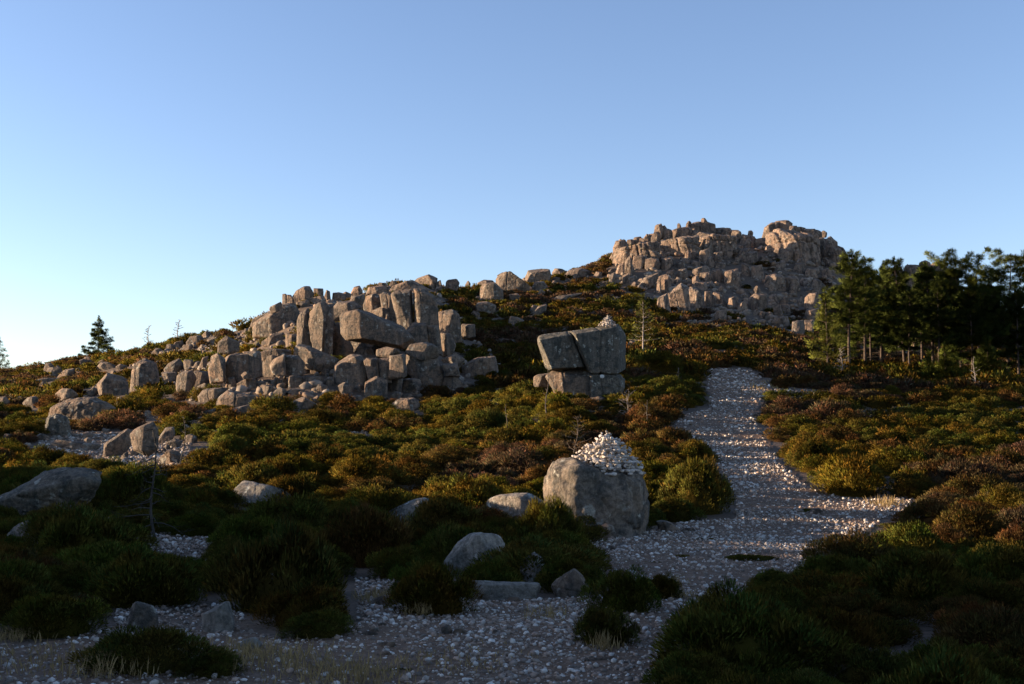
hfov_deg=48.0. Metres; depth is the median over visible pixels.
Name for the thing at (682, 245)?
crag block
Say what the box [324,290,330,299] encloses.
rock
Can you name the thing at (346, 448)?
heath shrub
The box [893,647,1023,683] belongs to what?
heath shrub
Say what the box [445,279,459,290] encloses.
rock
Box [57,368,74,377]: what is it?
boulder
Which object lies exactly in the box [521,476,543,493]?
heath shrub
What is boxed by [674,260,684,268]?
crag block
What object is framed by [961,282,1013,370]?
pine tree
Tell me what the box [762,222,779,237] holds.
crag block
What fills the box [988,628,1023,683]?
heath shrub
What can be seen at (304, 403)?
boulder
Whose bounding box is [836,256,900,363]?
pine tree
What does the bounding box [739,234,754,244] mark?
crag block
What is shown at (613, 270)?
crag block
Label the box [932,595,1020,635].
heath shrub
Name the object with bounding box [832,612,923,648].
heath shrub
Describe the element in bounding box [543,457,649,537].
boulder
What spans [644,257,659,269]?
crag block
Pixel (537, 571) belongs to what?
boulder
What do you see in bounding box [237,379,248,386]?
outcrop block
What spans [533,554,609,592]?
heath shrub
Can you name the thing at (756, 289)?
crag block
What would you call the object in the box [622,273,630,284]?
crag block
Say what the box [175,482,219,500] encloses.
heath shrub
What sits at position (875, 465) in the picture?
heath shrub
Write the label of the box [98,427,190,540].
dead tree
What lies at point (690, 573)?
path
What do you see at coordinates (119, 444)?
boulder
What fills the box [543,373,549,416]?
dead tree
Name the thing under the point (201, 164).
sky
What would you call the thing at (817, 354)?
pine tree
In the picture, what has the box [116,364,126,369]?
boulder
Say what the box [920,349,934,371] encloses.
pine tree
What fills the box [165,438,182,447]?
rock
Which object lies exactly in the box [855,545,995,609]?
heath shrub
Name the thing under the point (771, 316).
crag block
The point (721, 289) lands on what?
crag block
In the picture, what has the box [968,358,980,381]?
dead tree
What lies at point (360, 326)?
outcrop block
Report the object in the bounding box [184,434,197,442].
rock
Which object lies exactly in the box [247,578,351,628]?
heath shrub
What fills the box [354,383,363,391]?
rock
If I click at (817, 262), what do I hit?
crag block
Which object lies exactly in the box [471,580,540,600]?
boulder
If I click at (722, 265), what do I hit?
crag block
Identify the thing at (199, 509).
heath shrub
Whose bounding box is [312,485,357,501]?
heath shrub
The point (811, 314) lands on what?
crag block
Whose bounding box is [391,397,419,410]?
boulder
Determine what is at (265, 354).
outcrop block
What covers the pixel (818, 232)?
crag block
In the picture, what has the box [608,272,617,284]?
crag block
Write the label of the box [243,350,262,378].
outcrop block
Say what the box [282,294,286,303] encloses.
rock
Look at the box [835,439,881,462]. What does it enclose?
heath shrub
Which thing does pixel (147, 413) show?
rock
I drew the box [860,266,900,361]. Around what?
pine tree
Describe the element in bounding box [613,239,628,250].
crag block
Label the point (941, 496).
heath shrub
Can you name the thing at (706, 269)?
crag block
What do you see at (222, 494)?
heath shrub
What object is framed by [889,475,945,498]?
heath shrub
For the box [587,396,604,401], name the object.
rock
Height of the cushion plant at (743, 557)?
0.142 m
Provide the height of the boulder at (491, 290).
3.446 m
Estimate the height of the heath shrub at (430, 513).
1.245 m
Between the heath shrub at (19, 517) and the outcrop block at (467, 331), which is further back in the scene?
the outcrop block at (467, 331)
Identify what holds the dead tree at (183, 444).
on the ground at (352, 585)
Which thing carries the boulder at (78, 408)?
on the ground at (352, 585)
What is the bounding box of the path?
[0,367,915,683]
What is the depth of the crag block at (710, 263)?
189.72 m
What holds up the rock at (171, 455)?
on the ground at (352, 585)
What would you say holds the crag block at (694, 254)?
on the ground at (352, 585)
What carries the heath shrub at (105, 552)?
on the ground at (352, 585)
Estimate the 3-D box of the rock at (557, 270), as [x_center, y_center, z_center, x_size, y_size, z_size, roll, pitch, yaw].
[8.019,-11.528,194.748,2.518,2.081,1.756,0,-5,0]
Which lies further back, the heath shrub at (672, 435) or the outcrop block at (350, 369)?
the outcrop block at (350, 369)
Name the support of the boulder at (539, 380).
on the ground at (352, 585)
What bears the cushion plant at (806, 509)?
on the path
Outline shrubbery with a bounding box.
[0,244,1023,521]
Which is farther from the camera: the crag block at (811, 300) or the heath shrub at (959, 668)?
the crag block at (811, 300)
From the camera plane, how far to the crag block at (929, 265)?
219.20 m
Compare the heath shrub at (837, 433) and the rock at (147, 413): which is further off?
the rock at (147, 413)
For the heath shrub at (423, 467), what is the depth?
31.92 m
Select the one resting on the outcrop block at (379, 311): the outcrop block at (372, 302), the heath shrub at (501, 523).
the outcrop block at (372, 302)
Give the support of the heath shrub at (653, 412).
on the ground at (352, 585)
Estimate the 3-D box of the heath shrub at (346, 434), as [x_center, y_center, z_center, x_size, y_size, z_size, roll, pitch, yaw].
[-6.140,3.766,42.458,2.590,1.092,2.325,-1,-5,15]
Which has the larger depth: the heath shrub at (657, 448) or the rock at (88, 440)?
the rock at (88, 440)
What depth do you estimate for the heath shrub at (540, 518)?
17.83 m
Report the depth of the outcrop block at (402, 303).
76.90 m
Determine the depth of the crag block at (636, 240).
214.15 m
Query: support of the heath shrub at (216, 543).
on the ground at (352, 585)
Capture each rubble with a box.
[25,233,907,464]
[581,434,643,476]
[601,316,612,326]
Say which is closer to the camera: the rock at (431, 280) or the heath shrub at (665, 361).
the heath shrub at (665, 361)
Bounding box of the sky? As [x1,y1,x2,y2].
[0,0,1023,367]
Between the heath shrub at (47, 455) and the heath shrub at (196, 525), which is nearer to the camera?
the heath shrub at (196, 525)
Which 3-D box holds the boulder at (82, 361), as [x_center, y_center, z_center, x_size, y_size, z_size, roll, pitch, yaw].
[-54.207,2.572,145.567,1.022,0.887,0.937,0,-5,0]
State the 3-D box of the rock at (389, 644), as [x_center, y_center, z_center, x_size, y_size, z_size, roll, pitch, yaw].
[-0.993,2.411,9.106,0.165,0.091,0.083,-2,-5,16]
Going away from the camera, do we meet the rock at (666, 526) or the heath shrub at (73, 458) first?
the rock at (666, 526)
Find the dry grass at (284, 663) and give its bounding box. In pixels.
[0,379,904,683]
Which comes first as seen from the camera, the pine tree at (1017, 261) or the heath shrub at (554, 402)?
the heath shrub at (554, 402)
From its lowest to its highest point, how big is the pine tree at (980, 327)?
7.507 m
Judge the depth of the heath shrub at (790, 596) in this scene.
10.62 m
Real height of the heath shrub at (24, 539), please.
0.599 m
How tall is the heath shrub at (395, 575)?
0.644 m
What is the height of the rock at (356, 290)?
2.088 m
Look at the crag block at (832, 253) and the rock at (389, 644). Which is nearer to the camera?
the rock at (389, 644)
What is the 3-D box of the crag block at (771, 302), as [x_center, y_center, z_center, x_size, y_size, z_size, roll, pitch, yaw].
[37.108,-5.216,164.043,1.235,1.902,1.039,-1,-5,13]
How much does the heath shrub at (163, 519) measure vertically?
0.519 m
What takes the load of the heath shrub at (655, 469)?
on the ground at (352, 585)
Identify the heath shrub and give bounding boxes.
[0,421,49,437]
[0,442,36,459]
[0,447,16,460]
[0,464,6,471]
[0,469,49,490]
[0,481,21,494]
[0,505,20,518]
[0,516,39,540]
[0,533,33,547]
[0,534,38,546]
[0,556,75,600]
[0,574,45,622]
[0,592,112,641]
[3,458,61,481]
[3,545,64,580]
[14,512,39,519]
[15,443,71,466]
[18,498,115,544]
[22,507,50,516]
[34,558,104,595]
[35,503,142,553]
[37,544,90,561]
[52,451,93,466]
[53,536,157,580]
[63,591,113,618]
[63,624,240,678]
[71,455,135,471]
[77,540,206,609]
[86,515,159,549]
[96,460,172,509]
[100,465,132,488]
[111,508,161,536]
[113,491,195,517]
[143,550,181,558]
[144,516,172,531]
[155,512,224,536]
[161,461,216,478]
[162,473,226,490]
[170,647,248,680]
[171,554,205,579]
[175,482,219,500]
[180,480,247,508]
[181,502,232,526]
[188,541,270,593]
[200,533,247,559]
[201,513,347,613]
[205,513,281,543]
[206,420,267,448]
[209,433,250,455]
[213,459,286,488]
[214,491,340,532]
[229,423,268,439]
[233,439,293,462]
[241,456,275,468]
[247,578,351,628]
[263,456,300,476]
[266,471,332,501]
[268,419,319,433]
[273,452,331,475]
[276,604,358,640]
[278,437,319,453]
[290,407,344,424]
[300,440,347,465]
[308,497,342,506]
[310,544,357,578]
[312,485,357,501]
[315,499,416,568]
[320,453,411,490]
[324,430,377,445]
[327,437,375,449]
[327,445,356,455]
[327,497,397,518]
[332,475,410,494]
[332,482,419,515]
[344,447,380,458]
[361,543,451,579]
[378,452,444,479]
[382,561,483,617]
[385,556,455,591]
[390,487,422,499]
[402,495,486,532]
[411,518,478,561]
[414,442,476,467]
[415,471,505,510]
[427,410,469,425]
[429,490,461,505]
[451,519,504,540]
[453,558,524,598]
[456,471,520,487]
[456,504,514,523]
[462,405,513,427]
[465,533,611,581]
[469,473,515,487]
[472,440,535,462]
[475,484,539,498]
[477,446,548,478]
[486,515,519,536]
[486,523,522,540]
[503,537,512,546]
[512,492,587,540]
[513,462,550,488]
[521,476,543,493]
[523,538,612,568]
[524,528,594,548]
[528,392,581,420]
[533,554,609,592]
[534,445,575,461]
[536,405,597,424]
[537,429,582,447]
[563,514,609,542]
[569,419,617,436]
[572,603,642,646]
[577,563,663,612]
[619,404,672,427]
[620,437,679,459]
[627,349,686,373]
[637,459,672,480]
[639,648,763,683]
[642,474,661,490]
[643,477,672,504]
[644,571,682,598]
[646,515,657,529]
[648,504,667,525]
[648,586,859,683]
[652,426,704,447]
[652,496,707,521]
[655,455,736,514]
[664,462,713,480]
[667,575,795,644]
[674,438,720,463]
[735,579,815,616]
[744,567,798,589]
[755,666,850,683]
[776,569,889,611]
[783,433,835,467]
[783,604,903,665]
[790,423,833,435]
[793,553,869,577]
[799,527,896,567]
[805,553,863,572]
[806,642,913,683]
[809,463,886,475]
[810,451,893,496]
[813,423,868,445]
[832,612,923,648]
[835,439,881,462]
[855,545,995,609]
[856,644,1013,683]
[859,443,928,475]
[861,547,978,573]
[869,423,920,443]
[869,518,955,557]
[888,496,983,525]
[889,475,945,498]
[890,634,1018,678]
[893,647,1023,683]
[899,543,948,555]
[912,446,968,463]
[912,452,952,480]
[915,490,969,505]
[917,593,988,626]
[920,473,1006,499]
[922,456,1016,489]
[927,522,974,547]
[928,501,1011,539]
[928,604,1023,660]
[932,577,1023,614]
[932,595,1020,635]
[943,536,1011,559]
[949,494,1001,510]
[952,539,1023,582]
[956,540,996,558]
[963,453,1017,473]
[969,447,1023,466]
[970,481,1023,509]
[970,482,1023,498]
[970,544,1009,569]
[973,429,1023,450]
[978,538,1023,556]
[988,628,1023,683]
[990,503,1023,535]
[994,439,1023,463]
[994,523,1023,544]
[1000,472,1023,489]
[1000,498,1023,509]
[1004,460,1023,474]
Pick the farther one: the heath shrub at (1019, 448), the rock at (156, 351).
the rock at (156, 351)
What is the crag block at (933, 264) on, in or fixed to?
on the ground at (352, 585)
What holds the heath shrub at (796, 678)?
on the ground at (352, 585)
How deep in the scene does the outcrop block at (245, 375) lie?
68.04 m
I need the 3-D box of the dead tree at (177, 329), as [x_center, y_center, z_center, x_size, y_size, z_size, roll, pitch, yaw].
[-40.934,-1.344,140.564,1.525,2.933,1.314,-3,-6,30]
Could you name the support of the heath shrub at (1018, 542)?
on the ground at (352, 585)
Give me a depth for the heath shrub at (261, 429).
42.60 m
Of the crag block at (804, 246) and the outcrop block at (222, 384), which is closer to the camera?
the outcrop block at (222, 384)
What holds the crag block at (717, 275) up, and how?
on the ground at (352, 585)
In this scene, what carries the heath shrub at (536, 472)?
on the ground at (352, 585)
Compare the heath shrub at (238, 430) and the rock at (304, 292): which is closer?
the heath shrub at (238, 430)
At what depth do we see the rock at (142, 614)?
10.15 m
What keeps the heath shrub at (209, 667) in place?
on the ground at (352, 585)
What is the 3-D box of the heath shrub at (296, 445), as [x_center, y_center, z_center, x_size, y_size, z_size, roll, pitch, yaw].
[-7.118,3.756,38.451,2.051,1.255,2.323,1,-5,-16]
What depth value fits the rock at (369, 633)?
9.76 m
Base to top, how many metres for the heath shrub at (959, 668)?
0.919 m
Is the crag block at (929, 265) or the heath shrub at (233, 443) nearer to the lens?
the heath shrub at (233, 443)
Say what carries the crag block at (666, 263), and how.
on the ground at (352, 585)
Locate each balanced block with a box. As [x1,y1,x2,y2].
[537,331,585,370]
[570,324,625,373]
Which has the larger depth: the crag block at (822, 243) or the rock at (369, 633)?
the crag block at (822, 243)
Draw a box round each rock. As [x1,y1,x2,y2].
[44,363,53,371]
[84,356,94,361]
[84,437,91,442]
[105,628,126,635]
[120,389,127,394]
[121,451,128,458]
[126,601,157,629]
[130,450,138,455]
[144,410,152,416]
[146,677,162,681]
[151,348,162,354]
[158,450,183,464]
[165,344,175,349]
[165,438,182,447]
[173,340,183,348]
[181,344,193,349]
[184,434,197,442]
[186,335,203,343]
[202,331,211,337]
[202,601,234,632]
[207,336,217,344]
[235,637,261,650]
[244,378,257,388]
[260,384,273,394]
[273,387,285,395]
[280,376,287,385]
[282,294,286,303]
[285,388,304,394]
[287,295,294,303]
[288,374,303,387]
[292,286,313,302]
[296,300,310,306]
[304,376,323,382]
[310,295,325,302]
[313,288,323,295]
[314,384,328,392]
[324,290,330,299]
[325,377,333,385]
[332,292,347,300]
[338,382,352,393]
[351,286,362,297]
[353,395,361,400]
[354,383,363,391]
[360,631,377,634]
[366,285,388,294]
[370,627,379,631]
[371,595,393,604]
[376,652,390,654]
[379,642,395,646]
[389,280,431,291]
[389,281,396,287]
[390,391,400,397]
[403,393,412,397]
[415,274,437,288]
[435,280,441,286]
[440,625,452,633]
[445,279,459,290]
[453,627,465,633]
[477,280,493,284]
[507,597,519,600]
[551,568,590,597]
[552,268,566,274]
[565,268,590,276]
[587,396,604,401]
[590,656,613,660]
[594,272,602,277]
[596,281,607,286]
[600,523,615,537]
[656,520,679,531]
[680,528,694,531]
[808,508,822,513]
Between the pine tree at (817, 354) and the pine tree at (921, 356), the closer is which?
the pine tree at (817, 354)
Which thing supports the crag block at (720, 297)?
on the ground at (352, 585)
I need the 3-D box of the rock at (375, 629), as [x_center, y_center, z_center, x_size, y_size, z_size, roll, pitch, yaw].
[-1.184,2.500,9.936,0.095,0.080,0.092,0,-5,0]
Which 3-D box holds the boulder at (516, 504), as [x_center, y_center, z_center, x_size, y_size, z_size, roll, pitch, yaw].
[0.229,3.437,23.532,1.607,0.706,0.758,-2,-6,18]
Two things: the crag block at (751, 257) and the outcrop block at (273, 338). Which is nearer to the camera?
the outcrop block at (273, 338)
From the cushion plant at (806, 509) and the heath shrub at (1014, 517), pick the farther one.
the cushion plant at (806, 509)
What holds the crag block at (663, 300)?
on the ground at (352, 585)
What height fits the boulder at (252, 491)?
0.788 m
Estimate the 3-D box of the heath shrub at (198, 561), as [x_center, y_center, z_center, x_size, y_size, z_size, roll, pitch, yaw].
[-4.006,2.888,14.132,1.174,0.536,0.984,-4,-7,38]
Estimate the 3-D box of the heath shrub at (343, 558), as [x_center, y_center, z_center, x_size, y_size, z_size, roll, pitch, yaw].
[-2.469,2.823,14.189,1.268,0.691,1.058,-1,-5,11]
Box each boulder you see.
[0,396,9,403]
[0,467,101,515]
[7,521,36,540]
[22,396,38,407]
[35,378,56,382]
[37,433,51,440]
[45,414,71,436]
[48,397,115,419]
[49,440,100,450]
[50,365,61,376]
[55,388,77,401]
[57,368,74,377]
[79,359,87,364]
[85,387,97,395]
[96,373,128,395]
[97,362,115,370]
[103,429,131,456]
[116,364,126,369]
[130,359,159,391]
[130,422,158,456]
[158,427,174,442]
[162,372,176,381]
[164,358,183,371]
[176,370,196,394]
[183,359,193,369]
[193,361,200,368]
[194,370,209,387]
[197,388,226,401]
[199,356,208,369]
[202,408,215,413]
[216,390,256,407]
[232,404,250,413]
[233,481,290,507]
[293,397,316,409]
[389,498,428,523]
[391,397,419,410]
[444,532,504,575]
[471,311,479,316]
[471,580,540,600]
[475,301,495,313]
[479,282,503,300]
[486,493,543,518]
[495,271,529,291]
[508,316,524,324]
[509,293,520,299]
[520,552,544,582]
[525,269,550,282]
[530,305,537,311]
[531,281,547,290]
[532,304,546,316]
[533,373,549,387]
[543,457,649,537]
[545,370,590,398]
[554,293,581,299]
[588,372,624,399]
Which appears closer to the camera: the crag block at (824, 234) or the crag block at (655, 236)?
the crag block at (655, 236)
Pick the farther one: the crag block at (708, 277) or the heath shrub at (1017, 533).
the crag block at (708, 277)
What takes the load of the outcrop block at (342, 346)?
on the ground at (352, 585)
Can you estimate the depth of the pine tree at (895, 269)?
95.63 m
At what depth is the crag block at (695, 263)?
189.68 m
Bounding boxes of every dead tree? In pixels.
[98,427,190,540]
[144,325,153,342]
[169,416,195,463]
[173,319,182,336]
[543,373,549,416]
[562,415,590,454]
[615,389,636,414]
[834,347,848,369]
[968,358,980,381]
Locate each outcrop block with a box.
[208,353,225,383]
[213,382,226,386]
[217,336,239,353]
[225,353,256,382]
[228,377,236,388]
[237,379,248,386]
[241,372,250,378]
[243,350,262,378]
[251,312,267,326]
[252,303,298,338]
[261,332,284,346]
[261,348,290,360]
[262,355,275,376]
[269,302,281,312]
[269,354,285,375]
[285,333,296,346]
[285,355,304,375]
[294,344,338,371]
[296,308,311,346]
[308,302,329,351]
[323,303,333,355]
[333,322,353,355]
[333,354,367,387]
[334,301,362,321]
[340,309,414,348]
[349,294,364,309]
[350,341,376,354]
[363,293,380,311]
[363,358,379,379]
[364,376,387,397]
[370,307,384,317]
[376,347,399,357]
[378,358,391,383]
[380,292,396,322]
[388,378,402,391]
[389,354,406,379]
[391,289,413,328]
[402,378,421,392]
[404,342,439,360]
[406,322,427,343]
[406,354,444,386]
[413,288,438,324]
[427,325,442,355]
[438,309,462,342]
[441,333,455,356]
[441,353,464,367]
[441,376,467,388]
[442,363,459,376]
[461,324,475,338]
[461,356,498,377]
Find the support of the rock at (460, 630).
on the path
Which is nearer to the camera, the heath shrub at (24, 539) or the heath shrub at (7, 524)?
the heath shrub at (24, 539)
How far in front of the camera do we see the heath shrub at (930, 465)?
31.79 m
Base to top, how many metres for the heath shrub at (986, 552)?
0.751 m
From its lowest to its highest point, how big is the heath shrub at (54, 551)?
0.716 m
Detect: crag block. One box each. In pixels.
[608,268,616,273]
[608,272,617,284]
[612,241,659,264]
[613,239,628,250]
[616,263,623,274]
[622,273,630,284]
[625,256,632,273]
[627,239,634,244]
[633,237,641,243]
[633,255,647,268]
[639,272,658,288]
[643,234,648,241]
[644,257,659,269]
[651,231,660,241]
[654,224,663,238]
[656,278,660,293]
[657,293,670,311]
[659,274,671,292]
[661,228,672,239]
[661,235,699,256]
[661,258,672,269]
[666,270,674,278]
[668,283,690,312]
[672,228,677,237]
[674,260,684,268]
[676,268,687,279]
[677,226,692,236]
[685,250,691,259]
[689,287,703,308]
[691,221,700,232]
[691,251,696,258]
[691,260,699,265]
[691,281,707,289]
[692,266,703,276]
[692,275,700,284]
[697,232,709,236]
[698,233,737,255]
[699,248,709,262]
[700,272,709,279]
[701,222,715,233]
[703,265,710,272]
[704,291,711,306]
[705,273,712,281]
[706,256,714,267]
[711,268,723,282]
[712,251,722,259]
[712,295,716,306]
[712,310,726,319]
[713,292,726,305]
[714,254,721,261]
[714,262,725,268]
[716,227,724,234]
[717,286,723,292]
[723,249,732,258]
[723,268,741,286]
[724,228,730,234]
[727,296,737,308]
[731,230,741,241]
[733,247,740,257]
[734,276,740,286]
[737,248,749,261]
[737,300,747,311]
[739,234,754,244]
[740,293,748,297]
[741,263,750,275]
[744,251,758,264]
[745,239,753,247]
[748,293,767,311]
[751,265,764,279]
[752,286,760,294]
[754,238,766,245]
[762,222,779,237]
[763,256,769,265]
[764,274,786,290]
[765,228,820,264]
[768,293,778,303]
[768,299,776,305]
[768,314,774,320]
[769,282,775,291]
[771,316,789,326]
[773,247,781,255]
[773,304,782,315]
[775,220,792,229]
[775,261,785,268]
[777,249,792,261]
[779,295,788,304]
[780,305,789,313]
[786,276,800,290]
[789,226,797,231]
[789,284,796,293]
[792,320,804,334]
[793,263,805,272]
[796,258,803,262]
[796,298,803,306]
[799,278,810,284]
[803,229,815,233]
[803,280,809,286]
[804,288,816,292]
[804,292,822,309]
[804,308,819,319]
[804,320,813,332]
[805,268,817,277]
[811,279,821,293]
[813,258,820,266]
[815,230,821,237]
[819,237,824,256]
[821,268,832,278]
[822,230,826,237]
[822,245,842,270]
[823,258,831,267]
[824,236,837,248]
[829,262,835,272]
[903,264,918,291]
[919,260,930,279]
[931,263,945,272]
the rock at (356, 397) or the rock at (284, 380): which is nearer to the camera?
the rock at (356, 397)
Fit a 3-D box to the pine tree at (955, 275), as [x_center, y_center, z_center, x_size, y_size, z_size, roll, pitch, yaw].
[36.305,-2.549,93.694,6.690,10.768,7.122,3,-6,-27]
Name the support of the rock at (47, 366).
on the ground at (352, 585)
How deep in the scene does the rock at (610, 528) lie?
20.00 m
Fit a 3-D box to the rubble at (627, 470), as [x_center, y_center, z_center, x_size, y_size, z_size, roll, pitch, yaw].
[1.830,2.073,21.148,1.294,0.767,1.116,4,-7,-39]
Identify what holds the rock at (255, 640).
on the ground at (352, 585)
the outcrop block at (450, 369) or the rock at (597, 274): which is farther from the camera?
the rock at (597, 274)
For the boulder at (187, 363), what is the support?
on the ground at (352, 585)
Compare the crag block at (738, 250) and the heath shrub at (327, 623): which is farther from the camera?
the crag block at (738, 250)
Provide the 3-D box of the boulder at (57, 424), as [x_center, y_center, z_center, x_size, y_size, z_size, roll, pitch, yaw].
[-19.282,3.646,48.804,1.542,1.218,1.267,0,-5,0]
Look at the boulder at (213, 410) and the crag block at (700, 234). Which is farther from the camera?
the crag block at (700, 234)
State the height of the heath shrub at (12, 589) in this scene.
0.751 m
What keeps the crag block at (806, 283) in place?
on the ground at (352, 585)
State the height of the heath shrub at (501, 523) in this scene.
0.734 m
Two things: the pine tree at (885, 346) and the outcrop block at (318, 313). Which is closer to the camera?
the outcrop block at (318, 313)
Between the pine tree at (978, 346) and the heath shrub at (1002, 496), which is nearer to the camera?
the heath shrub at (1002, 496)
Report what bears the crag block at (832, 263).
on the ground at (352, 585)
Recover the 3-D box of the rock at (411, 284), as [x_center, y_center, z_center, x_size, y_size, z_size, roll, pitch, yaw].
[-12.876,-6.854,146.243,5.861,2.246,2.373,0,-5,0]
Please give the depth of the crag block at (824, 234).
219.56 m
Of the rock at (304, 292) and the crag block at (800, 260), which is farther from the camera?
the crag block at (800, 260)
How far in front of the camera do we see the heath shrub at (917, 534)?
15.81 m
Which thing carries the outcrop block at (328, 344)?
on the ground at (352, 585)
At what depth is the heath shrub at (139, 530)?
17.60 m
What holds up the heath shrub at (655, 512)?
on the ground at (352, 585)
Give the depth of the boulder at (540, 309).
127.92 m
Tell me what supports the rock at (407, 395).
on the ground at (352, 585)
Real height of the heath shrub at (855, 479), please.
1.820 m
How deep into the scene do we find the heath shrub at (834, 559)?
14.16 m
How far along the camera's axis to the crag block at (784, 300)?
166.19 m
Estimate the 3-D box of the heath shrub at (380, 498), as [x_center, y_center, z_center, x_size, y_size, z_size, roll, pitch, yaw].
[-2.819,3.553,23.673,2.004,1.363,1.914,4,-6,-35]
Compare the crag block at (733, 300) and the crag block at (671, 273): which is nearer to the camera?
the crag block at (733, 300)
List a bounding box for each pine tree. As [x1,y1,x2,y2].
[0,336,9,368]
[77,315,114,355]
[627,292,659,350]
[803,291,857,365]
[813,249,887,362]
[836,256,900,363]
[850,286,895,360]
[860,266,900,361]
[866,276,918,352]
[873,256,925,361]
[879,286,931,369]
[901,271,936,360]
[902,262,959,362]
[909,274,968,361]
[917,247,1007,367]
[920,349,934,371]
[922,342,971,379]
[935,284,1009,371]
[956,283,1000,347]
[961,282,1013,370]
[970,247,1023,367]
[971,337,1011,375]
[981,284,1023,374]
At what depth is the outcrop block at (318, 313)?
74.66 m
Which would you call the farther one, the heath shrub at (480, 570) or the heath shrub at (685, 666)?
the heath shrub at (480, 570)
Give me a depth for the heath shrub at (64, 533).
16.23 m
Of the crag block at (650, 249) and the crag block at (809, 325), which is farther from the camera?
the crag block at (650, 249)
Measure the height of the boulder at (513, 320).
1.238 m
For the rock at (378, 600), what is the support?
on the ground at (352, 585)
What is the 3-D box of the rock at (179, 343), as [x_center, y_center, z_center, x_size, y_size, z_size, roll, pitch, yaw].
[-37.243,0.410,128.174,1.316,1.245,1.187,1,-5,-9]
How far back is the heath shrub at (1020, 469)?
32.27 m
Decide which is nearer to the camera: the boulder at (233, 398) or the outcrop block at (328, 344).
the boulder at (233, 398)
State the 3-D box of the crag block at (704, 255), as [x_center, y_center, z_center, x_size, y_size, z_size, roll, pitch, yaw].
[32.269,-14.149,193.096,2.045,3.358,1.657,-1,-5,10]
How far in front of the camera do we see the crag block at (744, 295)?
168.50 m
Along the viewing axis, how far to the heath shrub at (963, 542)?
16.14 m
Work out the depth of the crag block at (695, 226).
217.52 m
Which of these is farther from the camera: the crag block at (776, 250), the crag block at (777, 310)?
the crag block at (776, 250)
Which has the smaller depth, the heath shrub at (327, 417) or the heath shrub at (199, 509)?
the heath shrub at (199, 509)
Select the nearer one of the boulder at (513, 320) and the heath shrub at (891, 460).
the heath shrub at (891, 460)
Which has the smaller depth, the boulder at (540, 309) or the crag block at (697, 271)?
the boulder at (540, 309)
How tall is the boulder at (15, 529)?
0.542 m
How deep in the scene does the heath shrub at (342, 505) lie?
21.43 m
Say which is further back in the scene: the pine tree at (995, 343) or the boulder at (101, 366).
the boulder at (101, 366)
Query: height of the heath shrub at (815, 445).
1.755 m
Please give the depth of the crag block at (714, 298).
157.60 m
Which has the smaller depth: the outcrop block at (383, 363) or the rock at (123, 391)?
the outcrop block at (383, 363)
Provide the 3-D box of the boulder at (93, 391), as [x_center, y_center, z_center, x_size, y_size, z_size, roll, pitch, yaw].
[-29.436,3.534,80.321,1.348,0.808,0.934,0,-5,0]
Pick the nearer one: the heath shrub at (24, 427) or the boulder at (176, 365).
the heath shrub at (24, 427)
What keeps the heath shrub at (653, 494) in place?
on the ground at (352, 585)
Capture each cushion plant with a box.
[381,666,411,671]
[692,537,718,539]
[722,554,778,561]
[791,508,825,511]
[875,522,896,527]
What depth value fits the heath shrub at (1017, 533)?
16.61 m
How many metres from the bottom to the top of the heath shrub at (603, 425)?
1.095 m
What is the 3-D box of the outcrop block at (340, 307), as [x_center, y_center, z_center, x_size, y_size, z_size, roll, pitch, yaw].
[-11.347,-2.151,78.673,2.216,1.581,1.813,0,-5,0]
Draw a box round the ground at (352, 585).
[0,243,1023,683]
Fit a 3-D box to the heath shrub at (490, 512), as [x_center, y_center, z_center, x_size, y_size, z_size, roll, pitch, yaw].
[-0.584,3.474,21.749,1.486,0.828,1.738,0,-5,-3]
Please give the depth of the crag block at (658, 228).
213.32 m
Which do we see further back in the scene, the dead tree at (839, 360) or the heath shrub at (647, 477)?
the dead tree at (839, 360)
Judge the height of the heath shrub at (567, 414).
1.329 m
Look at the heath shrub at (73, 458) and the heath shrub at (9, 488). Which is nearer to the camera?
the heath shrub at (9, 488)
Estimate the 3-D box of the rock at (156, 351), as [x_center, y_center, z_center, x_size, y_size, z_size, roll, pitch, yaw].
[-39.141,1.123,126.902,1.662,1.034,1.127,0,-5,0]
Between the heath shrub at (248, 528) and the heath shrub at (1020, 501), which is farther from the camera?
the heath shrub at (1020, 501)
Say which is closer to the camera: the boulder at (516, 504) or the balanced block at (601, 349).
the boulder at (516, 504)
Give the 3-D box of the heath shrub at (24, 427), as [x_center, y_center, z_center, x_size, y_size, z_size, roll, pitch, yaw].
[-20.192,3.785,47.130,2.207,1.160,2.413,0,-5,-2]
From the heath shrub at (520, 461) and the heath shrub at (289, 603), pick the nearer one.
the heath shrub at (289, 603)
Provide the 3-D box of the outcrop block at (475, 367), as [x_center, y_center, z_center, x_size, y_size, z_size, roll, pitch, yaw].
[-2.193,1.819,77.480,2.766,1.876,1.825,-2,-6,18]
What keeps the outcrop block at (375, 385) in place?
on the ground at (352, 585)
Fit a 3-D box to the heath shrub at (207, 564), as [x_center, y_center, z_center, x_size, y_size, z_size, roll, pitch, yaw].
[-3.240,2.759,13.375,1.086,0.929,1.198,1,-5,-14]
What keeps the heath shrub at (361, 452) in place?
on the ground at (352, 585)
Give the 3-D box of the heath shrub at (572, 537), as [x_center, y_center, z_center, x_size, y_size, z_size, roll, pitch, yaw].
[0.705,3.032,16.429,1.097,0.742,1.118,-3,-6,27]
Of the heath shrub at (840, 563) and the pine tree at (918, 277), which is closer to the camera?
the heath shrub at (840, 563)

